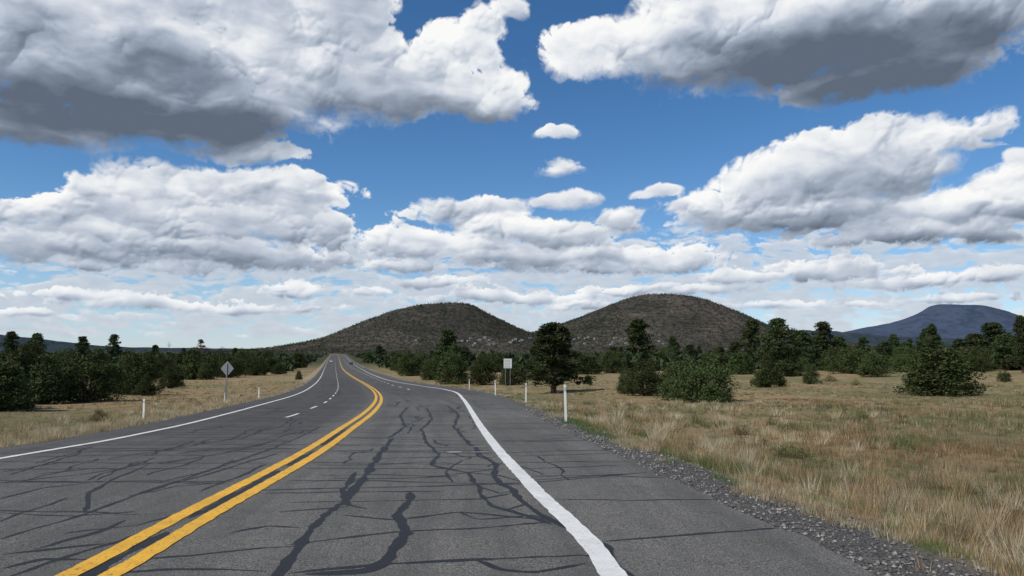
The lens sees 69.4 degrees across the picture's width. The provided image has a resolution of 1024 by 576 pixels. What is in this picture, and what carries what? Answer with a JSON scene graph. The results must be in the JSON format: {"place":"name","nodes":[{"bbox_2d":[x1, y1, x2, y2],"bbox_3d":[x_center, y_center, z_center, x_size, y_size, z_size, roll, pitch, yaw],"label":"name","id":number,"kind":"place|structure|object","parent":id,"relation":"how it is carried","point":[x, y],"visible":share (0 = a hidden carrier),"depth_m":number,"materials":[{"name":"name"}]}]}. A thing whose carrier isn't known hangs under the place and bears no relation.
{"place":"outdoors","nodes":[
{"label":"outdoors","id":0,"kind":"place"},
{"bbox_2d":[0,334,241,351],"bbox_3d":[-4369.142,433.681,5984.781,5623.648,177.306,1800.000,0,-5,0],"label":"ridge","id":1,"kind":"structure","parent":0,"point":[51,345],"depth_m":5677.86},
{"bbox_2d":[201,303,573,353],"bbox_3d":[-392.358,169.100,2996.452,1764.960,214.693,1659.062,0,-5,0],"label":"hill","id":2,"kind":"structure","parent":0,"point":[464,322],"depth_m":2712.53,"materials":[{"name":"grey soil"}]},
{"bbox_2d":[203,293,871,352],"bbox_3d":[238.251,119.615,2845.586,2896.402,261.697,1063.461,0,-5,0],"label":"hillside woodland","id":3,"kind":"object","parent":2,"relation":"on","point":[517,330],"visible":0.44,"depth_m":2775.05,"materials":[{"name":"green plant"}]},
{"bbox_2d":[0,355,875,575],"bbox_3d":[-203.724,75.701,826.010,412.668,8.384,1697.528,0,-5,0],"label":"road","id":4,"kind":"structure","parent":0,"point":[776,551],"depth_m":7.91,"materials":[{"name":"grey asphalt"}]},
{"bbox_2d":[0,361,327,458],"bbox_3d":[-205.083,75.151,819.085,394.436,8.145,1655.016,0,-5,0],"label":"edge line","id":5,"kind":"object","parent":4,"relation":"on","point":[151,431],"visible":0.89,"depth_m":16.86,"materials":[{"name":"white paint"}]},
{"bbox_2d":[55,357,382,575],"bbox_3d":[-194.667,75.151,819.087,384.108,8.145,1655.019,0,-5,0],"label":"line","id":6,"kind":"object","parent":4,"relation":"on","point":[142,556],"visible":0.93,"depth_m":7.13,"materials":[{"name":"yellow paint"}]},
{"bbox_2d":[0,384,773,575],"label":"road crack sealant","id":7,"kind":"object","parent":4,"relation":"on","point":[385,560],"visible":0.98,"depth_m":8.15,"materials":[{"name":"black asphalt"}]},
{"bbox_2d":[358,367,627,575],"bbox_3d":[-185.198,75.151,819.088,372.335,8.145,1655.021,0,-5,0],"label":"edge line","id":8,"kind":"object","parent":4,"relation":"on","point":[603,560],"visible":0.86,"depth_m":7.13,"materials":[{"name":"white paint"}]},
{"bbox_2d":[0,0,1023,348],"bbox_3d":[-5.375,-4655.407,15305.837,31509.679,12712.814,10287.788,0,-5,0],"label":"sky","id":9,"kind":"structure","parent":0,"point":[250,174],"depth_m":18459.30,"materials":[{"name":"blue"}]},
{"bbox_2d":[0,352,1023,575],"bbox_3d":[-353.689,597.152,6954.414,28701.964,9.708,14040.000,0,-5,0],"label":"ground","id":10,"kind":"structure","parent":0,"point":[311,371],"depth_m":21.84,"materials":[{"name":"brown plant"}]},
{"bbox_2d":[0,331,20,359],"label":"pine tree","id":11,"kind":"object","parent":10,"relation":"on","point":[9,342],"visible":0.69,"depth_m":261.73,"materials":[{"name":"green plant"}]},
{"bbox_2d":[0,359,38,410],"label":"juniper tree","id":12,"kind":"object","parent":10,"relation":"on","point":[12,392],"visible":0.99,"depth_m":30.80,"materials":[{"name":"green plant"}]},
{"bbox_2d":[3,347,38,380],"bbox_3d":[-33.755,5.827,50.503,3.215,3.561,3.584,-1,-5,15],"label":"juniper tree","id":13,"kind":"object","parent":10,"relation":"on","point":[21,359],"visible":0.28,"depth_m":50.31,"materials":[{"name":"green plant"}]},
{"bbox_2d":[9,342,50,375],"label":"juniper bush","id":14,"kind":"object","parent":10,"relation":"on","point":[25,347],"visible":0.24,"depth_m":134.54,"materials":[{"name":"green plant"}]},
{"bbox_2d":[24,332,47,356],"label":"pine tree","id":15,"kind":"object","parent":10,"relation":"on","point":[36,338],"visible":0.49,"depth_m":181.39,"materials":[{"name":"green plant"}]},
{"bbox_2d":[23,351,75,404],"bbox_3d":[-23.520,4.598,37.582,2.584,2.813,3.215,-1,-5,8],"label":"juniper tree","id":16,"kind":"object","parent":10,"relation":"on","point":[50,383],"visible":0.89,"depth_m":37.08,"materials":[{"name":"green plant"}]},
{"bbox_2d":[50,348,81,364],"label":"juniper bush","id":17,"kind":"object","parent":10,"relation":"on","point":[61,353],"visible":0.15,"depth_m":124.16,"materials":[{"name":"green plant"}]},
{"bbox_2d":[57,353,84,395],"bbox_3d":[-26.517,5.250,43.619,2.594,2.856,2.391,4,-6,-39],"label":"juniper bush","id":18,"kind":"object","parent":10,"relation":"on","point":[63,358],"visible":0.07,"depth_m":43.60,"materials":[{"name":"green plant"}]},
{"bbox_2d":[72,336,90,359],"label":"pine tree","id":19,"kind":"object","parent":10,"relation":"on","point":[81,346],"visible":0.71,"depth_m":267.04,"materials":[{"name":"green plant"}]},
{"bbox_2d":[53,346,131,402],"bbox_3d":[-22.514,4.670,39.595,4.001,3.113,3.497,2,-5,-26],"label":"juniper bush","id":20,"kind":"object","parent":10,"relation":"on","point":[95,390],"visible":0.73,"depth_m":39.20,"materials":[{"name":"green plant"}]},
{"bbox_2d":[83,347,110,376],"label":"juniper bush","id":21,"kind":"object","parent":10,"relation":"on","point":[102,356],"visible":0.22,"depth_m":138.21,"materials":[{"name":"green plant"}]},
{"bbox_2d":[86,408,112,421],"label":"shrub","id":22,"kind":"object","parent":10,"relation":"on","point":[99,413],"visible":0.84,"depth_m":24.45,"materials":[{"name":"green plant"}]},
{"bbox_2d":[99,356,125,392],"bbox_3d":[-30.756,6.794,57.522,3.113,2.984,3.142,2,-5,-22],"label":"juniper bush","id":23,"kind":"object","parent":10,"relation":"on","point":[118,362],"visible":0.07,"depth_m":57.10,"materials":[{"name":"green plant"}]},
{"bbox_2d":[103,334,122,357],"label":"pine tree","id":24,"kind":"object","parent":10,"relation":"on","point":[114,344],"visible":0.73,"depth_m":308.19,"materials":[{"name":"green plant"}]},
{"bbox_2d":[110,350,164,394],"bbox_3d":[-26.666,6.098,52.906,3.968,3.411,3.384,4,-6,-38],"label":"juniper bush","id":25,"kind":"object","parent":10,"relation":"on","point":[133,372],"visible":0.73,"depth_m":52.64,"materials":[{"name":"green plant"}]},
{"bbox_2d":[129,374,157,395],"bbox_3d":[-25.136,6.636,50.533,1.812,1.611,1.456,3,-6,-32],"label":"juniper tree","id":26,"kind":"object","parent":10,"relation":"on","point":[145,387],"visible":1,"depth_m":50.32,"materials":[{"name":"green plant"}]},
{"bbox_2d":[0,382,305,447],"bbox_3d":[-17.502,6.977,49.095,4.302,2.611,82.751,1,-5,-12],"label":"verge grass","id":27,"kind":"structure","parent":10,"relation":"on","point":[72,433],"depth_m":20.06,"materials":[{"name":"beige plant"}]},
{"bbox_2d":[0,380,307,443],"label":"field grass","id":28,"kind":"structure","parent":10,"relation":"on","point":[158,395],"depth_m":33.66,"materials":[{"name":"beige plant"}]},
{"bbox_2d":[147,348,177,377],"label":"juniper bush","id":29,"kind":"object","parent":10,"relation":"on","point":[163,361],"visible":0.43,"depth_m":133.85,"materials":[{"name":"green plant"}]},
{"bbox_2d":[156,364,185,388],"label":"juniper bush","id":30,"kind":"object","parent":10,"relation":"on","point":[174,375],"visible":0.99,"depth_m":66.89,"materials":[{"name":"green plant"}]},
{"bbox_2d":[170,351,187,371],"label":"juniper tree","id":31,"kind":"object","parent":10,"relation":"on","point":[177,360],"visible":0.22,"depth_m":168.85,"materials":[{"name":"green plant"}]},
{"bbox_2d":[177,346,205,379],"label":"juniper tree","id":32,"kind":"object","parent":10,"relation":"on","point":[190,368],"visible":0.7,"depth_m":118.57,"materials":[{"name":"green plant"}]},
{"bbox_2d":[195,354,223,379],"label":"juniper bush","id":33,"kind":"object","parent":10,"relation":"on","point":[205,371],"visible":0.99,"depth_m":116.55,"materials":[{"name":"green plant"}]},
{"bbox_2d":[208,347,232,376],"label":"juniper bush","id":34,"kind":"object","parent":10,"relation":"on","point":[217,356],"visible":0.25,"depth_m":143.70,"materials":[{"name":"green plant"}]},
{"bbox_2d":[221,361,233,399],"bbox_3d":[-14.300,4.831,37.038,0.727,2.314,0.060,-1,-5,14],"label":"warning sign","id":35,"kind":"object","parent":10,"relation":"on","point":[227,368],"visible":0.89,"depth_m":37.10,"materials":[{"name":"metal"}]},
{"bbox_2d":[217,354,245,377],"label":"juniper bush","id":36,"kind":"object","parent":10,"relation":"on","point":[235,364],"visible":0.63,"depth_m":132.57,"materials":[{"name":"green plant"}]},
{"bbox_2d":[234,348,258,373],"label":"juniper bush","id":37,"kind":"object","parent":10,"relation":"on","point":[243,356],"visible":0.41,"depth_m":167.47,"materials":[{"name":"green plant"}]},
{"bbox_2d":[244,352,267,375],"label":"juniper bush","id":38,"kind":"object","parent":10,"relation":"on","point":[256,369],"visible":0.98,"depth_m":155.54,"materials":[{"name":"green plant"}]},
{"bbox_2d":[261,350,278,371],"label":"juniper bush","id":39,"kind":"object","parent":10,"relation":"on","point":[269,360],"visible":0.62,"depth_m":201.09,"materials":[{"name":"green plant"}]},
{"bbox_2d":[270,361,287,374],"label":"juniper bush","id":40,"kind":"object","parent":10,"relation":"on","point":[281,369],"visible":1,"depth_m":170.43,"materials":[{"name":"green plant"}]},
{"bbox_2d":[292,351,307,367],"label":"juniper tree","id":41,"kind":"object","parent":10,"relation":"on","point":[298,357],"visible":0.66,"depth_m":312.46,"materials":[{"name":"green plant"}]},
{"bbox_2d":[395,348,424,375],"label":"juniper bush","id":42,"kind":"object","parent":10,"relation":"on","point":[412,369],"visible":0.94,"depth_m":157.69,"materials":[{"name":"green plant"}]},
{"bbox_2d":[419,353,446,379],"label":"juniper bush","id":43,"kind":"object","parent":10,"relation":"on","point":[428,369],"visible":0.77,"depth_m":122.45,"materials":[{"name":"green plant"}]},
{"bbox_2d":[427,329,467,365],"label":"pine tree","id":44,"kind":"object","parent":10,"relation":"on","point":[443,345],"visible":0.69,"depth_m":166.02,"materials":[{"name":"green plant"}]},
{"bbox_2d":[432,349,468,384],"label":"juniper bush","id":45,"kind":"object","parent":10,"relation":"on","point":[455,374],"visible":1,"depth_m":95.11,"materials":[{"name":"green plant"}]},
{"bbox_2d":[460,346,475,365],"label":"pine tree","id":46,"kind":"object","parent":10,"relation":"on","point":[465,353],"visible":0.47,"depth_m":240.44,"materials":[{"name":"green plant"}]},
{"bbox_2d":[0,341,954,371],"bbox_3d":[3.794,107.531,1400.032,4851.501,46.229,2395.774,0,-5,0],"label":"woodland","id":47,"kind":"object","parent":10,"relation":"on","point":[287,361],"visible":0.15,"depth_m":230.46,"materials":[{"name":"green plant"}]},
{"bbox_2d":[463,353,501,385],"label":"juniper bush","id":48,"kind":"object","parent":10,"relation":"on","point":[479,375],"visible":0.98,"depth_m":89.07,"materials":[{"name":"green plant"}]},
{"bbox_2d":[481,350,503,371],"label":"juniper bush","id":49,"kind":"object","parent":10,"relation":"on","point":[495,357],"visible":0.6,"depth_m":203.00,"materials":[{"name":"green plant"}]},
{"bbox_2d":[497,362,527,385],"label":"juniper bush","id":50,"kind":"object","parent":10,"relation":"on","point":[511,378],"visible":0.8,"depth_m":84.73,"materials":[{"name":"green plant"}]},
{"bbox_2d":[522,362,550,380],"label":"juniper bush","id":51,"kind":"object","parent":10,"relation":"on","point":[533,370],"visible":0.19,"depth_m":107.60,"materials":[{"name":"green plant"}]},
{"bbox_2d":[514,321,595,392],"bbox_3d":[3.345,5.938,63.414,5.893,6.211,6.983,-5,-7,45],"label":"pine tree","id":52,"kind":"object","parent":10,"relation":"on","point":[546,337],"visible":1,"depth_m":62.78,"materials":[{"name":"green plant"}]},
{"bbox_2d":[575,354,603,374],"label":"juniper tree","id":53,"kind":"object","parent":10,"relation":"on","point":[589,366],"visible":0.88,"depth_m":180.24,"materials":[{"name":"green plant"}]},
{"bbox_2d":[598,349,627,373],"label":"juniper bush","id":54,"kind":"object","parent":10,"relation":"on","point":[612,360],"visible":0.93,"depth_m":187.99,"materials":[{"name":"green plant"}]},
{"bbox_2d":[616,366,641,393],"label":"juniper bush","id":55,"kind":"object","parent":10,"relation":"on","point":[620,381],"visible":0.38,"depth_m":56.13,"materials":[{"name":"green plant"}]},
{"bbox_2d":[618,318,658,358],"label":"pine tree","id":56,"kind":"object","parent":10,"relation":"on","point":[637,338],"visible":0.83,"depth_m":268.22,"materials":[{"name":"green plant"}]},
{"bbox_2d":[621,357,669,395],"bbox_3d":[9.322,6.299,52.146,3.573,2.828,3.876,1,-5,-11],"label":"juniper bush","id":57,"kind":"object","parent":10,"relation":"on","point":[652,380],"visible":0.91,"depth_m":51.51,"materials":[{"name":"green plant"}]},
{"bbox_2d":[652,344,674,359],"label":"juniper bush","id":58,"kind":"object","parent":10,"relation":"on","point":[661,353],"visible":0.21,"depth_m":259.42,"materials":[{"name":"green plant"}]},
{"bbox_2d":[665,336,681,363],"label":"pine tree","id":59,"kind":"object","parent":10,"relation":"on","point":[674,346],"visible":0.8,"depth_m":241.69,"materials":[{"name":"green plant"}]},
{"bbox_2d":[654,359,697,400],"bbox_3d":[9.903,5.578,44.642,3.276,2.636,2.794,4,-6,-38],"label":"juniper bush","id":60,"kind":"object","parent":10,"relation":"on","point":[667,378],"visible":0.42,"depth_m":44.39,"materials":[{"name":"green plant"}]},
{"bbox_2d":[680,344,699,362],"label":"pine tree","id":61,"kind":"object","parent":10,"relation":"on","point":[690,350],"visible":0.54,"depth_m":262.87,"materials":[{"name":"green plant"}]},
{"bbox_2d":[668,352,741,402],"bbox_3d":[11.024,5.051,41.524,3.602,2.979,4.121,-4,-7,42],"label":"juniper bush","id":62,"kind":"object","parent":10,"relation":"on","point":[710,390],"visible":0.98,"depth_m":40.84,"materials":[{"name":"green plant"}]},
{"bbox_2d":[697,346,730,372],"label":"juniper bush","id":63,"kind":"object","parent":10,"relation":"on","point":[722,358],"visible":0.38,"depth_m":177.49,"materials":[{"name":"green plant"}]},
{"bbox_2d":[723,341,744,357],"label":"pine tree","id":64,"kind":"object","parent":10,"relation":"on","point":[733,346],"visible":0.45,"depth_m":244.60,"materials":[{"name":"green plant"}]},
{"bbox_2d":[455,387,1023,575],"bbox_3d":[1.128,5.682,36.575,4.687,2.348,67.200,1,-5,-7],"label":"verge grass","id":65,"kind":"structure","parent":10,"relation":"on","point":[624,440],"depth_m":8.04,"materials":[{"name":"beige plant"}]},
{"bbox_2d":[724,350,756,374],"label":"juniper tree","id":66,"kind":"object","parent":10,"relation":"on","point":[740,362],"visible":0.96,"depth_m":168.07,"materials":[{"name":"green plant"}]},
{"bbox_2d":[728,422,754,435],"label":"shrub","id":67,"kind":"object","parent":10,"relation":"on","point":[738,429],"visible":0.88,"depth_m":20.08,"materials":[{"name":"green plant"}]},
{"bbox_2d":[735,319,767,365],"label":"pine tree","id":68,"kind":"object","parent":10,"relation":"on","point":[750,330],"visible":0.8,"depth_m":228.39,"materials":[{"name":"green plant"}]},
{"bbox_2d":[518,407,993,575],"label":"gravel","id":69,"kind":"structure","parent":10,"relation":"on","point":[877,562],"depth_m":7.27,"materials":[{"name":"grey gravel"}]},
{"bbox_2d":[749,352,786,387],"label":"juniper tree","id":70,"kind":"object","parent":10,"relation":"on","point":[768,374],"visible":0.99,"depth_m":71.58,"materials":[{"name":"green plant"}]},
{"bbox_2d":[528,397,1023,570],"bbox_3d":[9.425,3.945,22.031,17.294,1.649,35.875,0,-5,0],"label":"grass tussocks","id":71,"kind":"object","parent":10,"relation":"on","point":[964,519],"depth_m":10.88,"materials":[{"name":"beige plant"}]},
{"bbox_2d":[753,317,809,374],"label":"pine tree","id":72,"kind":"object","parent":10,"relation":"on","point":[777,332],"visible":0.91,"depth_m":153.03,"materials":[{"name":"green plant"}]},
{"bbox_2d":[770,444,810,459],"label":"shrub","id":73,"kind":"object","parent":10,"relation":"on","point":[783,453],"visible":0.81,"depth_m":15.25,"materials":[{"name":"green plant"}]},
{"bbox_2d":[778,348,803,375],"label":"juniper tree","id":74,"kind":"object","parent":10,"relation":"on","point":[794,371],"visible":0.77,"depth_m":152.17,"materials":[{"name":"green plant"}]},
{"bbox_2d":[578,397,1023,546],"bbox_3d":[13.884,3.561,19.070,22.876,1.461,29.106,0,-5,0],"label":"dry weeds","id":75,"kind":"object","parent":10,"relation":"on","point":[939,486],"visible":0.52,"depth_m":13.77,"materials":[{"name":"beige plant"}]},
{"bbox_2d":[794,357,812,371],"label":"juniper bush","id":76,"kind":"object","parent":10,"relation":"on","point":[803,361],"visible":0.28,"depth_m":185.98,"materials":[{"name":"green plant"}]},
{"bbox_2d":[789,329,821,365],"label":"pine tree","id":77,"kind":"object","parent":10,"relation":"on","point":[804,336],"visible":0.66,"depth_m":196.68,"materials":[{"name":"green plant"}]},
{"bbox_2d":[801,364,822,383],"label":"juniper bush","id":78,"kind":"object","parent":10,"relation":"on","point":[810,375],"visible":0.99,"depth_m":87.93,"materials":[{"name":"green plant"}]},
{"bbox_2d":[809,321,840,360],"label":"pine tree","id":79,"kind":"object","parent":10,"relation":"on","point":[824,328],"visible":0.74,"depth_m":203.61,"materials":[{"name":"green plant"}]},
{"bbox_2d":[815,348,834,370],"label":"juniper bush","id":80,"kind":"object","parent":10,"relation":"on","point":[822,365],"visible":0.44,"depth_m":193.20,"materials":[{"name":"green plant"}]},
{"bbox_2d":[823,346,851,371],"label":"juniper bush","id":81,"kind":"object","parent":10,"relation":"on","point":[831,354],"visible":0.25,"depth_m":182.48,"materials":[{"name":"green plant"}]},
{"bbox_2d":[831,336,852,348],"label":"pine tree","id":82,"kind":"object","parent":10,"relation":"on","point":[843,342],"visible":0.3,"depth_m":210.68,"materials":[{"name":"green plant"}]},
{"bbox_2d":[824,344,875,373],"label":"juniper bush","id":83,"kind":"object","parent":10,"relation":"on","point":[854,357],"visible":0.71,"depth_m":160.36,"materials":[{"name":"green plant"}]},
{"bbox_2d":[852,337,872,353],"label":"pine tree","id":84,"kind":"object","parent":10,"relation":"on","point":[863,341],"visible":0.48,"depth_m":205.03,"materials":[{"name":"green plant"}]},
{"bbox_2d":[853,350,897,376],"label":"juniper bush","id":85,"kind":"object","parent":10,"relation":"on","point":[878,363],"visible":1,"depth_m":137.89,"materials":[{"name":"green plant"}]},
{"bbox_2d":[872,341,895,365],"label":"pine tree","id":86,"kind":"object","parent":10,"relation":"on","point":[883,347],"visible":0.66,"depth_m":200.97,"materials":[{"name":"green plant"}]},
{"bbox_2d":[887,334,899,350],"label":"pine tree","id":87,"kind":"object","parent":10,"relation":"on","point":[894,340],"visible":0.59,"depth_m":224.73,"materials":[{"name":"green plant"}]},
{"bbox_2d":[891,351,913,371],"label":"juniper bush","id":88,"kind":"object","parent":10,"relation":"on","point":[902,359],"visible":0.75,"depth_m":168.22,"materials":[{"name":"green plant"}]},
{"bbox_2d":[888,345,919,369],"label":"juniper bush","id":89,"kind":"object","parent":10,"relation":"on","point":[900,350],"visible":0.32,"depth_m":177.44,"materials":[{"name":"green plant"}]},
{"bbox_2d":[902,360,927,392],"bbox_3d":[30.396,6.616,55.346,2.382,2.830,2.963,0,-5,5],"label":"juniper tree","id":90,"kind":"object","parent":10,"relation":"on","point":[911,376],"visible":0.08,"depth_m":55.13,"materials":[{"name":"green plant"}]},
{"bbox_2d":[915,328,938,350],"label":"pine tree","id":91,"kind":"object","parent":10,"relation":"on","point":[920,338],"visible":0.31,"depth_m":203.29,"materials":[{"name":"green plant"}]},
{"bbox_2d":[920,324,943,352],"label":"pine tree","id":92,"kind":"object","parent":10,"relation":"on","point":[930,339],"visible":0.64,"depth_m":190.31,"materials":[{"name":"green plant"}]},
{"bbox_2d":[891,343,990,396],"bbox_3d":[29.897,5.736,51.371,5.444,3.794,6.069,2,-5,-25],"label":"bush","id":93,"kind":"object","parent":10,"relation":"on","point":[945,373],"visible":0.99,"depth_m":50.50,"materials":[{"name":"green plant"}]},
{"bbox_2d":[948,338,963,354],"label":"pine tree","id":94,"kind":"object","parent":10,"relation":"on","point":[953,345],"visible":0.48,"depth_m":184.88,"materials":[{"name":"green plant"}]},
{"bbox_2d":[947,480,990,494],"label":"shrub","id":95,"kind":"object","parent":10,"relation":"on","point":[975,492],"visible":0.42,"depth_m":10.39,"materials":[{"name":"green plant"}]},
{"bbox_2d":[960,333,990,350],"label":"pine tree","id":96,"kind":"object","parent":10,"relation":"on","point":[967,342],"visible":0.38,"depth_m":182.50,"materials":[{"name":"green plant"}]},
{"bbox_2d":[958,344,994,368],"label":"juniper bush","id":97,"kind":"object","parent":10,"relation":"on","point":[968,348],"visible":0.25,"depth_m":167.16,"materials":[{"name":"green plant"}]},
{"bbox_2d":[964,350,994,371],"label":"juniper bush","id":98,"kind":"object","parent":10,"relation":"on","point":[983,364],"visible":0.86,"depth_m":157.13,"materials":[{"name":"green plant"}]},
{"bbox_2d":[970,322,1014,352],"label":"pine tree","id":99,"kind":"object","parent":10,"relation":"on","point":[993,331],"visible":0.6,"depth_m":179.11,"materials":[{"name":"green plant"}]},
{"bbox_2d":[988,333,1019,370],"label":"pine tree","id":100,"kind":"object","parent":10,"relation":"on","point":[1004,343],"visible":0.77,"depth_m":161.22,"materials":[{"name":"green plant"}]},
{"bbox_2d":[996,369,1011,381],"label":"juniper bush","id":101,"kind":"object","parent":10,"relation":"on","point":[1004,377],"visible":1,"depth_m":110.68,"materials":[{"name":"green plant"}]},
{"bbox_2d":[1005,315,1023,372],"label":"pine tree","id":102,"kind":"object","parent":10,"relation":"on","point":[1019,324],"visible":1,"depth_m":143.51,"materials":[{"name":"green plant"}]},
{"bbox_2d":[532,294,875,353],"bbox_3d":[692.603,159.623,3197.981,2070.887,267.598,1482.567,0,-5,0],"label":"hill","id":103,"kind":"structure","parent":0,"point":[651,311],"depth_m":2918.94,"materials":[{"name":"grey soil"}]},
{"bbox_2d":[792,330,979,346],"bbox_3d":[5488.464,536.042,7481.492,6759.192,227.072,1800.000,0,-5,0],"label":"ridge","id":104,"kind":"structure","parent":0,"point":[873,339],"depth_m":7072.38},
{"bbox_2d":[846,304,1018,338],"bbox_3d":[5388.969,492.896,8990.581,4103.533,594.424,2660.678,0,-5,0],"label":"mesa","id":105,"kind":"structure","parent":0,"point":[955,321],"depth_m":8554.88,"materials":[{"name":"blue stone"}]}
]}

